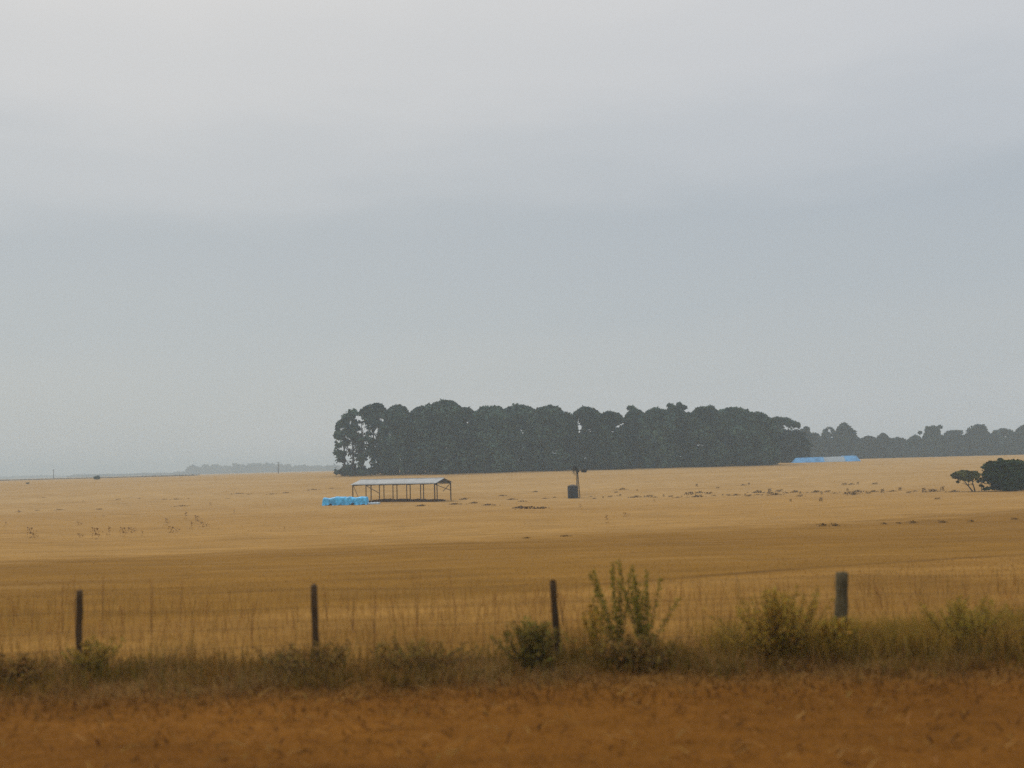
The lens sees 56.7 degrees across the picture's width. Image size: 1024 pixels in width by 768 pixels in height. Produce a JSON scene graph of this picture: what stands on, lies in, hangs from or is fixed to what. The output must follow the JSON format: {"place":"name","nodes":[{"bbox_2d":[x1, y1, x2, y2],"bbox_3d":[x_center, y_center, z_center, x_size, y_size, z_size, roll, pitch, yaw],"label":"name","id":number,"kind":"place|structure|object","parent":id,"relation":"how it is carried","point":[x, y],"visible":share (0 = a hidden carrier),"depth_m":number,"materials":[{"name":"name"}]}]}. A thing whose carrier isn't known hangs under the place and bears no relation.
{"place":"outdoors","nodes":[
{"label":"outdoors","id":0,"kind":"place"},
{"bbox_2d":[0,455,1023,767],"bbox_3d":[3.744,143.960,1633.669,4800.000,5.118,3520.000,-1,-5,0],"label":"ground","id":1,"kind":"structure","parent":0,"point":[304,517],"depth_m":25.72,"materials":[{"name":"beige plant"}]},
{"bbox_2d":[0,651,58,686],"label":"weed bush","id":2,"kind":"object","parent":1,"relation":"on","point":[12,667],"visible":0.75,"depth_m":12.98,"materials":[{"name":"green plant"}]},
{"bbox_2d":[0,474,68,478],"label":"treeline","id":3,"kind":"object","parent":1,"relation":"on","point":[32,476],"visible":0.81,"depth_m":2450.13,"materials":[{"name":"grey plant"}]},
{"bbox_2d":[60,582,69,633],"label":"seed stalk","id":4,"kind":"object","parent":1,"relation":"on","point":[62,604],"visible":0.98,"depth_m":17.22,"materials":[{"name":"plant"}]},
{"bbox_2d":[71,575,79,628],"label":"seed stalk","id":5,"kind":"object","parent":1,"relation":"on","point":[74,582],"visible":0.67,"depth_m":17.03,"materials":[{"name":"plant"}]},
{"bbox_2d":[60,635,126,676],"bbox_3d":[-6.017,3.861,13.369,0.993,0.585,0.614,-3,-5,20],"label":"weed bush","id":6,"kind":"object","parent":1,"relation":"on","point":[98,655],"visible":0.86,"depth_m":13.26,"materials":[{"name":"green plant"}]},
{"bbox_2d":[0,474,199,480],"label":"scrub strip","id":7,"kind":"object","parent":1,"relation":"on","point":[105,477],"visible":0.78,"depth_m":628.33,"materials":[{"name":"grey plant"}]},
{"bbox_2d":[101,575,104,630],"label":"seed stalk","id":8,"kind":"object","parent":1,"relation":"on","point":[102,593],"visible":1,"depth_m":16.98,"materials":[{"name":"plant"}]},
{"bbox_2d":[147,581,153,641],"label":"seed stalk","id":9,"kind":"object","parent":1,"relation":"on","point":[151,601],"visible":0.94,"depth_m":16.00,"materials":[{"name":"plant"}]},
{"bbox_2d":[67,471,262,477],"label":"distant woods","id":10,"kind":"object","parent":1,"relation":"on","point":[130,474],"visible":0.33,"depth_m":1860.69,"materials":[{"name":"grey plant"}]},
{"bbox_2d":[179,580,183,632],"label":"seed stalk","id":11,"kind":"object","parent":1,"relation":"on","point":[181,603],"visible":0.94,"depth_m":16.35,"materials":[{"name":"plant"}]},
{"bbox_2d":[185,464,204,473],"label":"distant tree","id":12,"kind":"object","parent":1,"relation":"on","point":[192,469],"visible":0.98,"depth_m":1732.76,"materials":[{"name":"grey plant"}]},
{"bbox_2d":[201,463,221,473],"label":"distant tree","id":13,"kind":"object","parent":1,"relation":"on","point":[213,469],"visible":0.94,"depth_m":1774.68,"materials":[{"name":"grey plant"}]},
{"bbox_2d":[218,465,231,473],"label":"distant tree","id":14,"kind":"object","parent":1,"relation":"on","point":[225,469],"visible":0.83,"depth_m":1814.23,"materials":[{"name":"grey plant"}]},
{"bbox_2d":[230,463,248,472],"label":"distant tree","id":15,"kind":"object","parent":1,"relation":"on","point":[237,468],"visible":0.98,"depth_m":1735.15,"materials":[{"name":"grey plant"}]},
{"bbox_2d":[247,463,265,472],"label":"distant tree","id":16,"kind":"object","parent":1,"relation":"on","point":[256,468],"visible":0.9,"depth_m":1773.17,"materials":[{"name":"grey plant"}]},
{"bbox_2d":[264,462,276,471],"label":"distant tree","id":17,"kind":"object","parent":1,"relation":"on","point":[271,467],"visible":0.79,"depth_m":1813.97,"materials":[{"name":"grey plant"}]},
{"bbox_2d":[275,464,292,471],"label":"distant tree","id":18,"kind":"object","parent":1,"relation":"on","point":[286,468],"visible":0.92,"depth_m":1735.61,"materials":[{"name":"grey plant"}]},
{"bbox_2d":[292,464,308,471],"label":"distant tree","id":19,"kind":"object","parent":1,"relation":"on","point":[300,468],"visible":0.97,"depth_m":1774.66,"materials":[{"name":"grey plant"}]},
{"bbox_2d":[251,638,350,673],"bbox_3d":[-2.796,3.805,13.034,1.314,0.534,0.968,2,-6,-35],"label":"weed bush","id":20,"kind":"object","parent":1,"relation":"on","point":[317,651],"visible":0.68,"depth_m":13.02,"materials":[{"name":"green plant"}]},
{"bbox_2d":[307,465,321,470],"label":"distant tree","id":21,"kind":"object","parent":1,"relation":"on","point":[315,468],"visible":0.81,"depth_m":1811.52,"materials":[{"name":"grey plant"}]},
{"bbox_2d":[322,589,327,624],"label":"seed stalk","id":22,"kind":"object","parent":1,"relation":"on","point":[326,604],"visible":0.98,"depth_m":17.41,"materials":[{"name":"plant"}]},
{"bbox_2d":[322,464,341,470],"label":"distant tree","id":23,"kind":"object","parent":1,"relation":"on","point":[329,468],"visible":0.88,"depth_m":1730.69,"materials":[{"name":"grey plant"}]},
{"bbox_2d":[340,593,356,630],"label":"seed stalk","id":24,"kind":"object","parent":1,"relation":"on","point":[350,610],"visible":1,"depth_m":16.53,"materials":[{"name":"plant"}]},
{"bbox_2d":[322,496,379,505],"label":"tarped stack","id":25,"kind":"object","parent":1,"relation":"on","point":[349,500],"visible":0.99,"depth_m":165.32,"materials":[{"name":"plastic"}]},
{"bbox_2d":[332,408,374,475],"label":"pine tree","id":26,"kind":"object","parent":1,"relation":"on","point":[345,420],"visible":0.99,"depth_m":325.01,"materials":[{"name":"green plant"}]},
{"bbox_2d":[348,403,396,474],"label":"pine tree","id":27,"kind":"object","parent":1,"relation":"on","point":[373,413],"visible":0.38,"depth_m":329.39,"materials":[{"name":"green plant"}]},
{"bbox_2d":[368,597,377,638],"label":"seed stalk","id":28,"kind":"object","parent":1,"relation":"on","point":[374,617],"visible":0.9,"depth_m":14.95,"materials":[{"name":"plant"}]},
{"bbox_2d":[374,404,418,474],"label":"pine tree","id":29,"kind":"object","parent":1,"relation":"on","point":[398,420],"visible":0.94,"depth_m":324.37,"materials":[{"name":"green plant"}]},
{"bbox_2d":[351,477,451,501],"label":"hay shed","id":30,"kind":"structure","parent":1,"relation":"on","point":[401,481],"depth_m":174.74,"materials":[{"name":"metal"}]},
{"bbox_2d":[369,498,445,501],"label":"straw litter","id":31,"kind":"object","parent":1,"relation":"on","point":[404,500],"visible":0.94,"depth_m":173.28,"materials":[{"name":"brown plant"}]},
{"bbox_2d":[410,572,420,619],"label":"seed stalk","id":32,"kind":"object","parent":1,"relation":"on","point":[414,592],"visible":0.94,"depth_m":16.35,"materials":[{"name":"plant"}]},
{"bbox_2d":[402,405,442,473],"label":"pine tree","id":33,"kind":"object","parent":1,"relation":"on","point":[416,411],"visible":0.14,"depth_m":332.19,"materials":[{"name":"green plant"}]},
{"bbox_2d":[369,630,488,671],"bbox_3d":[-1.186,3.768,13.150,1.316,0.546,1.539,2,-6,-33],"label":"weed bush","id":34,"kind":"object","parent":1,"relation":"on","point":[420,655],"visible":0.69,"depth_m":13.00,"materials":[{"name":"green plant"}]},
{"bbox_2d":[411,399,477,472],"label":"pine tree","id":35,"kind":"object","parent":1,"relation":"on","point":[445,418],"visible":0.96,"depth_m":320.16,"materials":[{"name":"green plant"}]},
{"bbox_2d":[448,567,456,627],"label":"seed stalk","id":36,"kind":"object","parent":1,"relation":"on","point":[452,592],"visible":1,"depth_m":16.46,"materials":[{"name":"plant"}]},
{"bbox_2d":[449,409,480,472],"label":"pine tree","id":37,"kind":"object","parent":1,"relation":"on","point":[455,456],"visible":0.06,"depth_m":329.53,"materials":[{"name":"green plant"}]},
{"bbox_2d":[466,405,519,472],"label":"pine tree","id":38,"kind":"object","parent":1,"relation":"on","point":[487,419],"visible":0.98,"depth_m":321.74,"materials":[{"name":"green plant"}]},
{"bbox_2d":[493,592,497,630],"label":"seed stalk","id":39,"kind":"object","parent":1,"relation":"on","point":[495,595],"visible":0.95,"depth_m":16.09,"materials":[{"name":"plant"}]},
{"bbox_2d":[0,608,1023,747],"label":"verge weeds","id":40,"kind":"object","parent":1,"relation":"on","point":[123,672],"visible":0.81,"depth_m":12.52,"materials":[{"name":"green plant"}]},
{"bbox_2d":[2,571,1023,671],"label":"wire fence","id":41,"kind":"object","parent":1,"relation":"on","point":[841,596],"visible":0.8,"depth_m":13.71,"materials":[{"name":"grey wood"}]},
{"bbox_2d":[494,403,547,471],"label":"pine tree","id":42,"kind":"object","parent":1,"relation":"on","point":[519,413],"visible":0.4,"depth_m":327.63,"materials":[{"name":"green plant"}]},
{"bbox_2d":[515,506,537,509],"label":"weed shrub","id":43,"kind":"object","parent":1,"relation":"on","point":[530,507],"visible":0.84,"depth_m":130.95,"materials":[{"name":"brown plant"}]},
{"bbox_2d":[489,615,576,670],"bbox_3d":[0.391,3.561,12.927,1.296,0.770,0.816,-5,-6,35],"label":"weed bush","id":44,"kind":"object","parent":1,"relation":"on","point":[535,640],"visible":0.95,"depth_m":12.87,"materials":[{"name":"green plant"}]},
{"bbox_2d":[522,404,576,470],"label":"pine tree","id":45,"kind":"object","parent":1,"relation":"on","point":[553,423],"visible":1,"depth_m":323.52,"materials":[{"name":"green plant"}]},
{"bbox_2d":[557,592,564,626],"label":"seed stalk","id":46,"kind":"object","parent":1,"relation":"on","point":[563,600],"visible":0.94,"depth_m":16.35,"materials":[{"name":"plant"}]},
{"bbox_2d":[567,485,579,497],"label":"water tank","id":47,"kind":"object","parent":1,"relation":"on","point":[572,491],"visible":1,"depth_m":175.63,"materials":[{"name":"plastic"}]},
{"bbox_2d":[572,466,586,496],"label":"windmill","id":48,"kind":"object","parent":1,"relation":"on","point":[577,471],"visible":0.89,"depth_m":179.10,"materials":[{"name":"metal"}]},
{"bbox_2d":[564,405,608,469],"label":"pine tree","id":49,"kind":"object","parent":1,"relation":"on","point":[583,415],"visible":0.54,"depth_m":326.76,"materials":[{"name":"green plant"}]},
{"bbox_2d":[581,603,605,656],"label":"tall weed","id":50,"kind":"object","parent":1,"relation":"on","point":[592,635],"visible":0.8,"depth_m":13.36,"materials":[{"name":"green plant"}]},
{"bbox_2d":[588,562,633,650],"bbox_3d":[1.433,3.247,13.516,0.640,1.398,0.435,-1,-5,0],"label":"tall weed","id":51,"kind":"object","parent":1,"relation":"on","point":[612,626],"visible":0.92,"depth_m":13.43,"materials":[{"name":"green plant"}]},
{"bbox_2d":[588,410,636,469],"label":"pine tree","id":52,"kind":"object","parent":1,"relation":"on","point":[617,444],"visible":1,"depth_m":321.69,"materials":[{"name":"green plant"}]},
{"bbox_2d":[614,566,622,633],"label":"seed stalk","id":53,"kind":"object","parent":1,"relation":"on","point":[621,589],"visible":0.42,"depth_m":14.88,"materials":[{"name":"plant"}]},
{"bbox_2d":[583,629,682,671],"bbox_3d":[1.640,3.644,12.843,1.323,0.574,0.810,-1,-5,0],"label":"weed bush","id":54,"kind":"object","parent":1,"relation":"on","point":[644,649],"visible":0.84,"depth_m":12.74,"materials":[{"name":"green plant"}]},
{"bbox_2d":[625,405,649,467],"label":"pine tree","id":55,"kind":"object","parent":1,"relation":"on","point":[633,413],"visible":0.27,"depth_m":332.48,"materials":[{"name":"green plant"}]},
{"bbox_2d":[615,559,680,644],"bbox_3d":[1.953,3.211,13.546,0.924,1.448,0.577,-1,-5,0],"label":"tall weed","id":56,"kind":"object","parent":1,"relation":"on","point":[637,611],"visible":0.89,"depth_m":13.52,"materials":[{"name":"green plant"}]},
{"bbox_2d":[632,406,678,467],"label":"pine tree","id":57,"kind":"object","parent":1,"relation":"on","point":[655,435],"visible":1,"depth_m":324.59,"materials":[{"name":"green plant"}]},
{"bbox_2d":[666,402,691,466],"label":"pine tree","id":58,"kind":"object","parent":1,"relation":"on","point":[677,411],"visible":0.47,"depth_m":329.24,"materials":[{"name":"green plant"}]},
{"bbox_2d":[680,404,731,466],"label":"pine tree","id":59,"kind":"object","parent":1,"relation":"on","point":[705,434],"visible":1,"depth_m":323.47,"materials":[{"name":"green plant"}]},
{"bbox_2d":[718,406,755,465],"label":"pine tree","id":60,"kind":"object","parent":1,"relation":"on","point":[734,417],"visible":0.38,"depth_m":327.34,"materials":[{"name":"green plant"}]},
{"bbox_2d":[735,411,780,465],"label":"pine tree","id":61,"kind":"object","parent":1,"relation":"on","point":[761,433],"visible":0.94,"depth_m":323.74,"materials":[{"name":"green plant"}]},
{"bbox_2d":[703,585,834,660],"bbox_3d":[3.602,3.334,13.160,1.401,1.054,1.315,3,-6,-40],"label":"weed bush","id":62,"kind":"object","parent":1,"relation":"on","point":[780,626],"visible":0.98,"depth_m":12.99,"materials":[{"name":"green plant"}]},
{"bbox_2d":[771,416,800,462],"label":"umbrella tree","id":63,"kind":"object","parent":1,"relation":"on","point":[781,422],"visible":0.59,"depth_m":359.93,"materials":[{"name":"green plant"}]},
{"bbox_2d":[777,429,812,462],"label":"bushy tree","id":64,"kind":"object","parent":1,"relation":"on","point":[795,444],"visible":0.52,"depth_m":359.36,"materials":[{"name":"green plant"}]},
{"bbox_2d":[800,426,813,455],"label":"umbrella tree","id":65,"kind":"object","parent":1,"relation":"on","point":[809,433],"visible":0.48,"depth_m":490.32,"materials":[{"name":"green plant"}]},
{"bbox_2d":[809,432,831,456],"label":"bushy tree","id":66,"kind":"object","parent":1,"relation":"on","point":[819,448],"visible":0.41,"depth_m":509.26,"materials":[{"name":"green plant"}]},
{"bbox_2d":[791,455,860,462],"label":"long tarped stack","id":67,"kind":"object","parent":1,"relation":"on","point":[827,459],"visible":0.85,"depth_m":348.30,"materials":[{"name":"blue plastic"}]},
{"bbox_2d":[821,427,840,453],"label":"bushy tree","id":68,"kind":"object","parent":1,"relation":"on","point":[826,434],"visible":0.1,"depth_m":534.25,"materials":[{"name":"green plant"}]},
{"bbox_2d":[812,616,864,654],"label":"weed bush","id":69,"kind":"object","parent":1,"relation":"on","point":[840,631],"visible":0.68,"depth_m":13.20,"materials":[{"name":"green plant"}]},
{"bbox_2d":[828,422,864,458],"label":"bushy tree","id":70,"kind":"object","parent":1,"relation":"on","point":[845,440],"visible":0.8,"depth_m":504.28,"materials":[{"name":"green plant"}]},
{"bbox_2d":[860,435,876,458],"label":"bushy tree","id":71,"kind":"object","parent":1,"relation":"on","point":[867,442],"visible":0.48,"depth_m":522.26,"materials":[{"name":"green plant"}]},
{"bbox_2d":[873,585,883,606],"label":"seed stalk","id":72,"kind":"object","parent":1,"relation":"on","point":[880,595],"visible":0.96,"depth_m":17.48,"materials":[{"name":"plant"}]},
{"bbox_2d":[871,432,896,457],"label":"bushy tree","id":73,"kind":"object","parent":1,"relation":"on","point":[883,447],"visible":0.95,"depth_m":513.95,"materials":[{"name":"green plant"}]},
{"bbox_2d":[891,437,906,457],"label":"bushy tree","id":74,"kind":"object","parent":1,"relation":"on","point":[897,442],"visible":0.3,"depth_m":538.63,"materials":[{"name":"green plant"}]},
{"bbox_2d":[901,431,921,457],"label":"bushy tree","id":75,"kind":"object","parent":1,"relation":"on","point":[910,447],"visible":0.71,"depth_m":523.50,"materials":[{"name":"green plant"}]},
{"bbox_2d":[919,424,947,456],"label":"layered tree","id":76,"kind":"object","parent":1,"relation":"on","point":[933,443],"visible":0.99,"depth_m":509.50,"materials":[{"name":"green plant"}]},
{"bbox_2d":[943,430,964,455],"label":"bushy tree","id":77,"kind":"object","parent":1,"relation":"on","point":[953,439],"visible":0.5,"depth_m":525.12,"materials":[{"name":"green plant"}]},
{"bbox_2d":[905,594,1023,647],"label":"weed bush","id":78,"kind":"object","parent":1,"relation":"on","point":[962,623],"visible":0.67,"depth_m":13.35,"materials":[{"name":"green plant"}]},
{"bbox_2d":[950,470,980,491],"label":"paddock tree","id":79,"kind":"object","parent":1,"relation":"on","point":[968,476],"visible":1,"depth_m":153.22,"materials":[{"name":"green plant"}]},
{"bbox_2d":[960,424,1000,455],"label":"bushy tree","id":80,"kind":"object","parent":1,"relation":"on","point":[978,439],"visible":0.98,"depth_m":512.91,"materials":[{"name":"green plant"}]},
{"bbox_2d":[976,477,984,490],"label":"sapling","id":81,"kind":"object","parent":1,"relation":"on","point":[981,480],"visible":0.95,"depth_m":154.37,"materials":[{"name":"green plant"}]},
{"bbox_2d":[980,458,1023,490],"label":"bushy tree","id":82,"kind":"object","parent":1,"relation":"on","point":[1000,474],"visible":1,"depth_m":151.43,"materials":[{"name":"green plant"}]},
{"bbox_2d":[991,428,1018,454],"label":"bushy tree","id":83,"kind":"object","parent":1,"relation":"on","point":[1002,442],"visible":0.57,"depth_m":520.78,"materials":[{"name":"green plant"}]},
{"bbox_2d":[1007,424,1023,454],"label":"bushy tree","id":84,"kind":"object","parent":1,"relation":"on","point":[1017,441],"visible":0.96,"depth_m":514.91,"materials":[{"name":"green plant"}]},
{"bbox_2d":[1009,459,1023,483],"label":"bushy tree","id":85,"kind":"object","parent":1,"relation":"on","point":[1021,462],"visible":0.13,"depth_m":155.94,"materials":[{"name":"green plant"}]},
{"bbox_2d":[0,648,1023,767],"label":"verge grass","id":86,"kind":"structure","parent":0,"point":[538,728],"depth_m":10.23,"materials":[{"name":"brown plant"}]},
{"bbox_2d":[0,554,1023,671],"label":"straw grass","id":87,"kind":"structure","parent":0,"point":[58,635],"depth_m":17.53,"materials":[{"name":"beige plant"}]},
{"bbox_2d":[0,0,1023,476],"label":"sky","id":88,"kind":"structure","parent":0,"point":[230,230],"materials":[{"name":"grey"}]},
{"bbox_2d":[679,600,1023,666],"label":"olive grass","id":89,"kind":"structure","parent":0,"point":[904,629],"depth_m":13.35,"materials":[{"name":"green plant"}]}
]}

